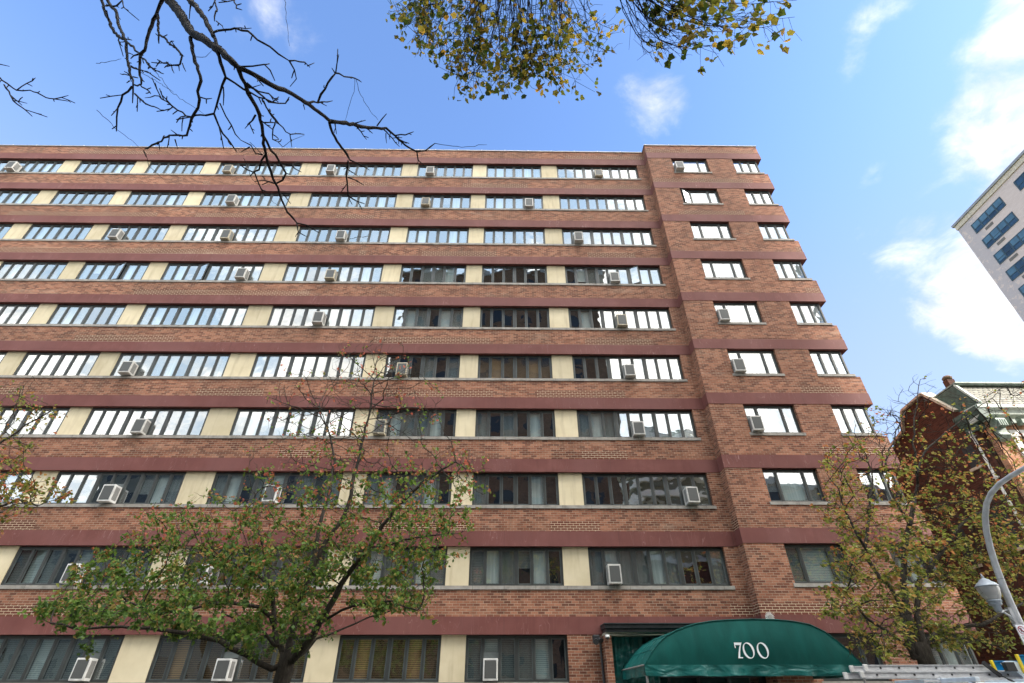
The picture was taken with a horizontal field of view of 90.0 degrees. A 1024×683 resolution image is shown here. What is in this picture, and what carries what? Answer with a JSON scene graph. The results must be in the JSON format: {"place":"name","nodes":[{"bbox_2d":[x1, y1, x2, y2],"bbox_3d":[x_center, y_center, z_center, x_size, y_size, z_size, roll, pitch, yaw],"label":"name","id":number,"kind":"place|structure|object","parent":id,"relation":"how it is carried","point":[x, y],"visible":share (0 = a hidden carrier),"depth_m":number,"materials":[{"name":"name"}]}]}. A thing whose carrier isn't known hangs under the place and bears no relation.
{"place":"outdoors","nodes":[
{"label":"outdoors","id":0,"kind":"place"},
{"bbox_2d":[0,0,1023,446],"label":"sky","id":1,"kind":"structure","parent":0,"point":[877,129],"materials":[{"name":"blue"}]},
{"bbox_2d":[895,661,1023,682],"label":"pickup truck","id":2,"kind":"object","parent":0,"point":[1011,666],"visible":0.96,"depth_m":8.21,"materials":[{"name":"white paint"}]},
{"bbox_2d":[842,664,1023,681],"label":"ladder","id":3,"kind":"object","parent":2,"relation":"on","point":[981,672],"visible":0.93,"depth_m":8.31,"materials":[{"name":"metal"}]},
{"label":"pavement","id":4,"kind":"structure","parent":0,"visible":0},
{"bbox_2d":[0,144,984,682],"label":"apartment building","id":5,"kind":"structure","parent":4,"relation":"on","point":[486,296],"depth_m":20.79,"materials":[{"name":"brick"}]},
{"bbox_2d":[0,304,39,323],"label":"window","id":6,"kind":"structure","parent":5,"relation":"in","point":[3,307],"depth_m":22.92,"materials":[{"name":"clear glass"}]},
{"bbox_2d":[0,191,39,203],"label":"window","id":7,"kind":"structure","parent":5,"relation":"in","point":[8,194],"depth_m":27.34,"materials":[{"name":"clear glass"}]},
{"bbox_2d":[0,160,64,171],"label":"window","id":8,"kind":"structure","parent":5,"relation":"in","point":[31,167],"depth_m":28.85,"materials":[{"name":"clear glass"}]},
{"bbox_2d":[0,262,68,278],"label":"window","id":9,"kind":"structure","parent":5,"relation":"in","point":[18,269],"depth_m":24.36,"materials":[{"name":"clear glass"}]},
{"bbox_2d":[0,408,69,434],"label":"window","id":10,"kind":"structure","parent":5,"relation":"in","point":[57,423],"depth_m":19.90,"materials":[{"name":"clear glass"}]},
{"bbox_2d":[13,353,100,375],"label":"window","id":11,"kind":"structure","parent":5,"relation":"in","point":[63,355],"depth_m":21.37,"materials":[{"name":"clear glass"}]},
{"bbox_2d":[22,224,93,238],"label":"window","id":12,"kind":"structure","parent":5,"relation":"in","point":[46,231],"depth_m":25.85,"materials":[{"name":"clear glass"}]},
{"bbox_2d":[0,636,124,682],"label":"window","id":13,"kind":"structure","parent":5,"relation":"in","point":[61,657],"depth_m":15.46,"materials":[{"name":"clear glass"}]},
{"bbox_2d":[0,547,157,584],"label":"window","id":14,"kind":"structure","parent":5,"relation":"in","point":[55,562],"depth_m":16.96,"materials":[{"name":"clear glass"}]},
{"bbox_2d":[49,191,115,203],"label":"window","id":15,"kind":"structure","parent":5,"relation":"in","point":[81,201],"depth_m":27.34,"materials":[{"name":"clear glass"}]},
{"bbox_2d":[68,658,97,681],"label":"air conditioner","id":16,"kind":"object","parent":5,"relation":"attached to","point":[83,670],"visible":0.92,"depth_m":15.01,"materials":[{"name":"metal"}]},
{"bbox_2d":[46,305,126,323],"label":"window","id":17,"kind":"structure","parent":5,"relation":"in","point":[85,313],"depth_m":22.89,"materials":[{"name":"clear glass"}]},
{"bbox_2d":[74,161,135,172],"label":"window","id":18,"kind":"structure","parent":5,"relation":"in","point":[123,165],"depth_m":28.85,"materials":[{"name":"clear glass"}]},
{"bbox_2d":[97,484,121,503],"bbox_3d":[-14.193,5.420,18.101,0.448,0.601,0.466,0,-35,0],"label":"air conditioner","id":19,"kind":"object","parent":5,"relation":"attached to","point":[109,493],"visible":0.84,"depth_m":17.95,"materials":[{"name":"metal"}]},
{"bbox_2d":[75,262,149,279],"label":"window","id":20,"kind":"structure","parent":5,"relation":"in","point":[111,270],"depth_m":24.39,"materials":[{"name":"clear glass"}]},
{"bbox_2d":[44,472,185,503],"bbox_3d":[-14.194,5.292,18.414,4.620,1.232,0.144,0,-35,-1],"label":"window","id":21,"kind":"structure","parent":5,"relation":"in","point":[162,488],"depth_m":18.48,"materials":[{"name":"clear glass"}]},
{"bbox_2d":[117,361,138,375],"bbox_3d":[-15.736,1.151,21.022,0.456,0.544,0.466,1,-37,-2],"label":"air conditioner","id":22,"kind":"object","parent":5,"relation":"attached to","point":[128,368],"visible":0.88,"depth_m":20.86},
{"bbox_2d":[101,225,170,239],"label":"window","id":23,"kind":"structure","parent":5,"relation":"in","point":[139,227],"depth_m":25.92,"materials":[{"name":"clear glass"}]},
{"bbox_2d":[129,418,150,435],"bbox_3d":[-14.198,3.403,19.566,0.445,0.802,0.466,0,-37,0],"label":"air conditioner","id":24,"kind":"object","parent":5,"relation":"attached to","point":[140,426],"visible":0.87,"depth_m":19.46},
{"bbox_2d":[79,408,209,434],"bbox_3d":[-14.197,3.154,19.870,4.620,1.205,0.079,0,-35,-1],"label":"window","id":25,"kind":"structure","parent":5,"relation":"in","point":[131,410],"depth_m":19.95,"materials":[{"name":"clear glass"}]},
{"bbox_2d":[124,192,188,204],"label":"window","id":26,"kind":"structure","parent":5,"relation":"in","point":[173,200],"depth_m":27.41,"materials":[{"name":"clear glass"}]},
{"bbox_2d":[110,353,230,375],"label":"window","id":27,"kind":"structure","parent":5,"relation":"in","point":[150,363],"depth_m":21.47,"materials":[{"name":"clear glass"}]},
{"bbox_2d":[144,162,204,173],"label":"window","id":28,"kind":"structure","parent":5,"relation":"in","point":[172,169],"depth_m":28.90,"materials":[{"name":"clear glass"}]},
{"bbox_2d":[136,305,248,324],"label":"window","id":29,"kind":"structure","parent":5,"relation":"in","point":[206,319],"depth_m":22.95,"materials":[{"name":"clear glass"}]},
{"bbox_2d":[160,263,264,280],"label":"window","id":30,"kind":"structure","parent":5,"relation":"in","point":[226,272],"depth_m":24.46,"materials":[{"name":"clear glass"}]},
{"bbox_2d":[211,659,236,680],"bbox_3d":[-8.485,9.713,15.136,0.451,0.552,0.466,0,-35,0],"label":"air conditioner","id":31,"kind":"object","parent":5,"relation":"attached to","point":[224,669],"visible":1,"depth_m":14.98,"materials":[{"name":"plastic"}]},
{"bbox_2d":[145,636,308,682],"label":"window","id":32,"kind":"structure","parent":5,"relation":"in","point":[248,671],"depth_m":15.44,"materials":[{"name":"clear glass"}]},
{"bbox_2d":[181,226,278,240],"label":"window","id":33,"kind":"structure","parent":5,"relation":"in","point":[201,234],"depth_m":25.97,"materials":[{"name":"clear glass"}]},
{"bbox_2d":[199,193,290,205],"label":"window","id":34,"kind":"structure","parent":5,"relation":"in","point":[247,200],"depth_m":27.47,"materials":[{"name":"clear glass"}]},
{"bbox_2d":[178,547,328,584],"bbox_3d":[-8.491,7.473,16.985,4.640,1.205,0.144,0,-35,-1],"label":"window","id":35,"kind":"structure","parent":5,"relation":"in","point":[198,557],"depth_m":17.06,"materials":[{"name":"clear glass"}]},
{"bbox_2d":[216,163,301,174],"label":"window","id":36,"kind":"structure","parent":5,"relation":"in","point":[278,171],"depth_m":28.99,"materials":[{"name":"clear glass"}]},
{"bbox_2d":[262,485,281,503],"bbox_3d":[-8.495,5.447,18.162,0.459,0.606,0.466,0,-37,0],"label":"air conditioner","id":37,"kind":"object","parent":5,"relation":"attached to","point":[269,492],"visible":0.56,"depth_m":17.98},
{"bbox_2d":[206,472,342,503],"bbox_3d":[-8.495,5.343,18.476,4.640,1.205,0.144,0,-35,-1],"label":"window","id":38,"kind":"structure","parent":5,"relation":"in","point":[236,484],"depth_m":18.57,"materials":[{"name":"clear glass"}]},
{"bbox_2d":[229,409,355,435],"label":"window","id":39,"kind":"structure","parent":5,"relation":"in","point":[255,424],"depth_m":20.01,"materials":[{"name":"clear glass"}]},
{"bbox_2d":[249,354,365,376],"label":"window","id":40,"kind":"structure","parent":5,"relation":"in","point":[300,363],"depth_m":21.53,"materials":[{"name":"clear glass"}]},
{"bbox_2d":[267,306,375,325],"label":"window","id":41,"kind":"structure","parent":5,"relation":"in","point":[352,317],"depth_m":23.04,"materials":[{"name":"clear glass"}]},
{"bbox_2d":[282,264,383,281],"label":"window","id":42,"kind":"structure","parent":5,"relation":"in","point":[372,274],"depth_m":24.54,"materials":[{"name":"clear glass"}]},
{"bbox_2d":[296,227,390,241],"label":"window","id":43,"kind":"structure","parent":5,"relation":"in","point":[350,229],"depth_m":26.05,"materials":[{"name":"clear glass"}]},
{"bbox_2d":[308,194,396,206],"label":"window","id":44,"kind":"structure","parent":5,"relation":"in","point":[385,200],"depth_m":27.55,"materials":[{"name":"clear glass"}]},
{"bbox_2d":[318,164,402,175],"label":"window","id":45,"kind":"structure","parent":5,"relation":"in","point":[378,171],"depth_m":29.04,"materials":[{"name":"clear glass"}]},
{"bbox_2d":[333,636,441,681],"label":"window","id":46,"kind":"structure","parent":5,"relation":"in","point":[359,658],"depth_m":15.57,"materials":[{"name":"clear glass"}]},
{"bbox_2d":[349,547,446,585],"bbox_3d":[-3.747,7.505,17.044,3.130,1.205,0.144,0,-35,-1],"label":"window","id":47,"kind":"structure","parent":5,"relation":"in","point":[441,574],"depth_m":17.03,"materials":[{"name":"clear glass"}]},
{"bbox_2d":[362,473,451,504],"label":"window","id":48,"kind":"structure","parent":5,"relation":"in","point":[385,475],"depth_m":18.61,"materials":[{"name":"clear glass"}]},
{"bbox_2d":[373,410,456,435],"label":"window","id":49,"kind":"structure","parent":5,"relation":"in","point":[435,429],"depth_m":20.08,"materials":[{"name":"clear glass"}]},
{"bbox_2d":[383,355,459,377],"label":"window","id":50,"kind":"structure","parent":5,"relation":"in","point":[428,367],"depth_m":21.63,"materials":[{"name":"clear glass"}]},
{"bbox_2d":[392,307,463,326],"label":"window","id":51,"kind":"structure","parent":5,"relation":"in","point":[403,316],"depth_m":23.09,"materials":[{"name":"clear glass"}]},
{"bbox_2d":[399,265,465,281],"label":"window","id":52,"kind":"structure","parent":5,"relation":"in","point":[429,273],"depth_m":24.60,"materials":[{"name":"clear glass"}]},
{"bbox_2d":[406,228,468,242],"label":"window","id":53,"kind":"structure","parent":5,"relation":"in","point":[454,235],"depth_m":26.10,"materials":[{"name":"clear glass"}]},
{"bbox_2d":[412,195,470,207],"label":"window","id":54,"kind":"structure","parent":5,"relation":"in","point":[435,202],"depth_m":27.63,"materials":[{"name":"clear glass"}]},
{"bbox_2d":[417,165,472,176],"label":"window","id":55,"kind":"structure","parent":5,"relation":"in","point":[436,166],"depth_m":29.11,"materials":[{"name":"clear glass"}]},
{"bbox_2d":[483,658,497,680],"bbox_3d":[-0.636,9.757,15.219,0.440,0.556,0.466,0,-35,0],"label":"air conditioner","id":56,"kind":"object","parent":5,"relation":"attached to","point":[490,669],"visible":1,"depth_m":15.03,"materials":[{"name":"metal"}]},
{"bbox_2d":[483,229,544,243],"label":"window","id":57,"kind":"structure","parent":5,"relation":"in","point":[514,230],"depth_m":26.15,"materials":[{"name":"clear glass"}]},
{"bbox_2d":[485,196,542,208],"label":"window","id":58,"kind":"structure","parent":5,"relation":"in","point":[490,201],"depth_m":27.65,"materials":[{"name":"clear glass"}]},
{"bbox_2d":[486,166,541,176],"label":"window","id":59,"kind":"structure","parent":5,"relation":"in","point":[513,172],"depth_m":29.15,"materials":[{"name":"clear glass"}]},
{"bbox_2d":[482,266,546,282],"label":"window","id":60,"kind":"structure","parent":5,"relation":"in","point":[525,268],"depth_m":24.65,"materials":[{"name":"clear glass"}]},
{"bbox_2d":[477,356,552,377],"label":"window","id":61,"kind":"structure","parent":5,"relation":"in","point":[537,366],"depth_m":21.63,"materials":[{"name":"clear glass"}]},
{"bbox_2d":[480,308,549,327],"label":"window","id":62,"kind":"structure","parent":5,"relation":"in","point":[514,310],"depth_m":23.15,"materials":[{"name":"clear glass"}]},
{"bbox_2d":[475,410,555,436],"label":"window","id":63,"kind":"structure","parent":5,"relation":"in","point":[508,425],"depth_m":20.12,"materials":[{"name":"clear glass"}]},
{"bbox_2d":[468,548,563,585],"bbox_3d":[0.138,7.532,17.091,3.120,1.205,0.144,0,-35,-1],"label":"window","id":64,"kind":"structure","parent":5,"relation":"in","point":[487,566],"depth_m":17.13,"materials":[{"name":"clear glass"}]},
{"bbox_2d":[472,473,559,504],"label":"window","id":65,"kind":"structure","parent":5,"relation":"in","point":[536,482],"depth_m":18.61,"materials":[{"name":"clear glass"}]},
{"bbox_2d":[464,636,568,681],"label":"window","id":66,"kind":"structure","parent":5,"relation":"in","point":[520,658],"depth_m":15.62,"materials":[{"name":"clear glass"}]},
{"bbox_2d":[556,167,638,177],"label":"window","id":67,"kind":"structure","parent":5,"relation":"in","point":[579,172],"depth_m":29.22,"materials":[{"name":"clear glass"}]},
{"bbox_2d":[559,196,645,209],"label":"window","id":68,"kind":"structure","parent":5,"relation":"in","point":[577,198],"depth_m":27.70,"materials":[{"name":"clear glass"}]},
{"bbox_2d":[562,230,653,244],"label":"window","id":69,"kind":"structure","parent":5,"relation":"in","point":[640,238],"depth_m":26.21,"materials":[{"name":"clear glass"}]},
{"bbox_2d":[605,564,621,587],"bbox_3d":[3.340,7.759,16.754,0.429,0.800,0.466,1,-35,-1],"label":"air conditioner","id":70,"kind":"object","parent":5,"relation":"attached to","point":[613,575],"visible":0.94,"depth_m":16.63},
{"bbox_2d":[565,266,662,283],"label":"window","id":71,"kind":"structure","parent":5,"relation":"in","point":[646,275],"depth_m":24.71,"materials":[{"name":"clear glass"}]},
{"bbox_2d":[568,309,671,327],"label":"window","id":72,"kind":"structure","parent":5,"relation":"in","point":[641,317],"depth_m":23.21,"materials":[{"name":"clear glass"}]},
{"bbox_2d":[572,356,683,378],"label":"window","id":73,"kind":"structure","parent":5,"relation":"in","point":[583,358],"depth_m":21.70,"materials":[{"name":"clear glass"}]},
{"bbox_2d":[611,637,659,682],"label":"green tarpaulin","id":74,"kind":"object","parent":5,"relation":"hanging from","point":[624,649],"visible":0.49,"depth_m":15.37,"materials":[{"name":"fabric"}]},
{"bbox_2d":[576,411,696,437],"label":"window","id":75,"kind":"structure","parent":5,"relation":"in","point":[590,423],"depth_m":20.21,"materials":[{"name":"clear glass"}]},
{"bbox_2d":[630,421,645,438],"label":"air conditioner","id":76,"kind":"object","parent":5,"relation":"attached to","point":[637,429],"visible":0.88,"depth_m":19.61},
{"bbox_2d":[582,474,711,505],"bbox_3d":[4.864,5.416,18.614,4.600,1.205,0.079,0,-35,-1],"label":"window","id":77,"kind":"structure","parent":5,"relation":"in","point":[664,476],"depth_m":18.68,"materials":[{"name":"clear glass"}]},
{"bbox_2d":[588,548,730,585],"bbox_3d":[4.868,7.565,17.149,4.600,1.205,0.144,0,-35,-1],"label":"window","id":78,"kind":"structure","parent":5,"relation":"in","point":[639,566],"depth_m":17.18,"materials":[{"name":"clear glass"}]},
{"bbox_2d":[672,160,708,171],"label":"window","id":79,"kind":"structure","parent":5,"relation":"in","point":[690,166],"depth_m":28.88,"materials":[{"name":"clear glass"}]},
{"bbox_2d":[682,487,699,505],"bbox_3d":[6.404,5.545,18.305,0.429,0.568,0.466,1,-37,-2],"label":"air conditioner","id":80,"kind":"object","parent":5,"relation":"attached to","point":[691,497],"visible":0.87,"depth_m":18.14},
{"bbox_2d":[680,189,719,202],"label":"window","id":81,"kind":"structure","parent":5,"relation":"in","point":[694,197],"depth_m":27.37,"materials":[{"name":"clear glass"}]},
{"bbox_2d":[660,676,762,682],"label":"door","id":82,"kind":"structure","parent":5,"relation":"in","point":[668,677],"depth_m":15.61,"materials":[{"name":"black glass"}]},
{"bbox_2d":[701,261,746,277],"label":"window","id":83,"kind":"structure","parent":5,"relation":"in","point":[735,268],"depth_m":24.44,"materials":[{"name":"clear glass"}]},
{"bbox_2d":[713,303,761,321],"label":"window","id":84,"kind":"structure","parent":5,"relation":"in","point":[749,307],"depth_m":22.97,"materials":[{"name":"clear glass"}]},
{"bbox_2d":[622,618,866,682],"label":"entrance canopy","id":85,"kind":"object","parent":5,"relation":"attached to","point":[752,647],"visible":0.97,"depth_m":12.93,"materials":[{"name":"green fabric"}]},
{"bbox_2d":[727,351,780,373],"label":"window","id":86,"kind":"structure","parent":5,"relation":"in","point":[751,358],"depth_m":21.45,"materials":[{"name":"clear glass"}]},
{"bbox_2d":[747,416,764,433],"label":"air conditioner","id":87,"kind":"object","parent":5,"relation":"attached to","point":[755,423],"visible":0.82,"depth_m":19.29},
{"bbox_2d":[743,406,801,432],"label":"window","id":88,"kind":"structure","parent":5,"relation":"in","point":[754,408],"depth_m":19.95,"materials":[{"name":"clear glass"}]},
{"bbox_2d":[758,224,789,238],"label":"window","id":89,"kind":"structure","parent":5,"relation":"in","point":[770,231],"depth_m":25.90,"materials":[{"name":"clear glass"}]},
{"bbox_2d":[773,261,806,277],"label":"window","id":90,"kind":"structure","parent":5,"relation":"in","point":[785,267],"depth_m":24.40,"materials":[{"name":"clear glass"}]},
{"bbox_2d":[762,470,825,501],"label":"window","id":91,"kind":"structure","parent":5,"relation":"in","point":[790,487],"depth_m":18.37,"materials":[{"name":"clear glass"}]},
{"bbox_2d":[790,303,826,322],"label":"window","id":92,"kind":"structure","parent":5,"relation":"in","point":[805,315],"depth_m":22.90,"materials":[{"name":"white glass"}]},
{"bbox_2d":[784,545,854,582],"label":"window","id":93,"kind":"structure","parent":5,"relation":"in","point":[810,557],"depth_m":16.86,"materials":[{"name":"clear glass"}]},
{"bbox_2d":[809,351,849,373],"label":"window","id":94,"kind":"structure","parent":5,"relation":"in","point":[818,353],"depth_m":21.39,"materials":[{"name":"grey metal"}]},
{"bbox_2d":[831,406,875,432],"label":"window","id":95,"kind":"structure","parent":5,"relation":"in","point":[840,408],"depth_m":19.90,"materials":[{"name":"grey metal"}]},
{"bbox_2d":[823,634,888,680],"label":"window","id":96,"kind":"structure","parent":5,"relation":"in","point":[861,651],"depth_m":15.25,"materials":[{"name":"grey metal"}]},
{"bbox_2d":[857,470,906,501],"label":"window","id":97,"kind":"structure","parent":5,"relation":"in","point":[862,471],"depth_m":18.36,"materials":[{"name":"glass"}]},
{"bbox_2d":[888,545,942,582],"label":"window","id":98,"kind":"structure","parent":5,"relation":"in","point":[912,578],"depth_m":16.88,"materials":[{"name":"grey glass"}]},
{"bbox_2d":[925,634,978,664],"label":"window","id":99,"kind":"structure","parent":5,"relation":"in","point":[948,658],"depth_m":15.38,"materials":[{"name":"grey glass"}]},
{"bbox_2d":[865,375,1023,664],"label":"brick townhouse","id":100,"kind":"structure","parent":4,"relation":"on","point":[974,391],"depth_m":19.90,"materials":[{"name":"brick"}]},
{"bbox_2d":[961,444,984,471],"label":"side window","id":101,"kind":"structure","parent":100,"relation":"in","point":[969,448],"depth_m":19.68,"materials":[{"name":"glass"}]},
{"label":"ground","id":102,"kind":"structure","parent":0,"visible":0},
{"bbox_2d":[951,150,1023,321],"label":"apartment tower","id":103,"kind":"structure","parent":102,"relation":"on","point":[988,224],"depth_m":63.46,"materials":[{"name":"paint"}]},
{"bbox_2d":[971,196,1005,233],"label":"window","id":104,"kind":"structure","parent":103,"relation":"in","point":[998,204],"depth_m":65.34,"materials":[{"name":"blue glass"}]},
{"bbox_2d":[982,211,1018,248],"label":"window","id":105,"kind":"structure","parent":103,"relation":"in","point":[1011,219],"depth_m":63.81,"materials":[{"name":"blue glass"}]},
{"bbox_2d":[993,228,1023,264],"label":"window","id":106,"kind":"structure","parent":103,"relation":"in","point":[1017,241],"depth_m":62.55,"materials":[{"name":"blue glass"}]},
{"bbox_2d":[1005,256,1023,280],"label":"window","id":107,"kind":"structure","parent":103,"relation":"in","point":[1017,269],"depth_m":61.79,"materials":[{"name":"blue glass"}]},
{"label":"pavement","id":108,"kind":"structure","parent":0,"visible":0},
{"bbox_2d":[0,0,478,239],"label":"bare tree","id":109,"kind":"object","parent":108,"relation":"on","point":[188,27],"visible":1,"depth_m":4.20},
{"bbox_2d":[385,0,801,103],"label":"overhanging tree","id":110,"kind":"object","parent":108,"relation":"on","point":[480,49],"visible":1,"depth_m":6.10,"materials":[{"name":"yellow plant"}]},
{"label":"parkway","id":111,"kind":"structure","parent":0,"visible":0},
{"bbox_2d":[0,376,78,537],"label":"street tree","id":112,"kind":"object","parent":111,"relation":"on","point":[26,488],"visible":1,"depth_m":11.88,"materials":[{"name":"green plant"}]},
{"bbox_2d":[17,338,495,682],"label":"street tree","id":113,"kind":"object","parent":111,"relation":"on","point":[78,608],"visible":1,"depth_m":10.57,"materials":[{"name":"green plant"}]},
{"bbox_2d":[810,374,1023,664],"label":"street tree","id":114,"kind":"object","parent":111,"relation":"on","point":[917,644],"visible":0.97,"depth_m":11.53,"materials":[{"name":"green plant"}]},
{"bbox_2d":[974,466,1023,626],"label":"street lamp","id":115,"kind":"object","parent":111,"relation":"on","point":[991,593],"visible":1,"depth_m":10.49,"materials":[{"name":"grey"}]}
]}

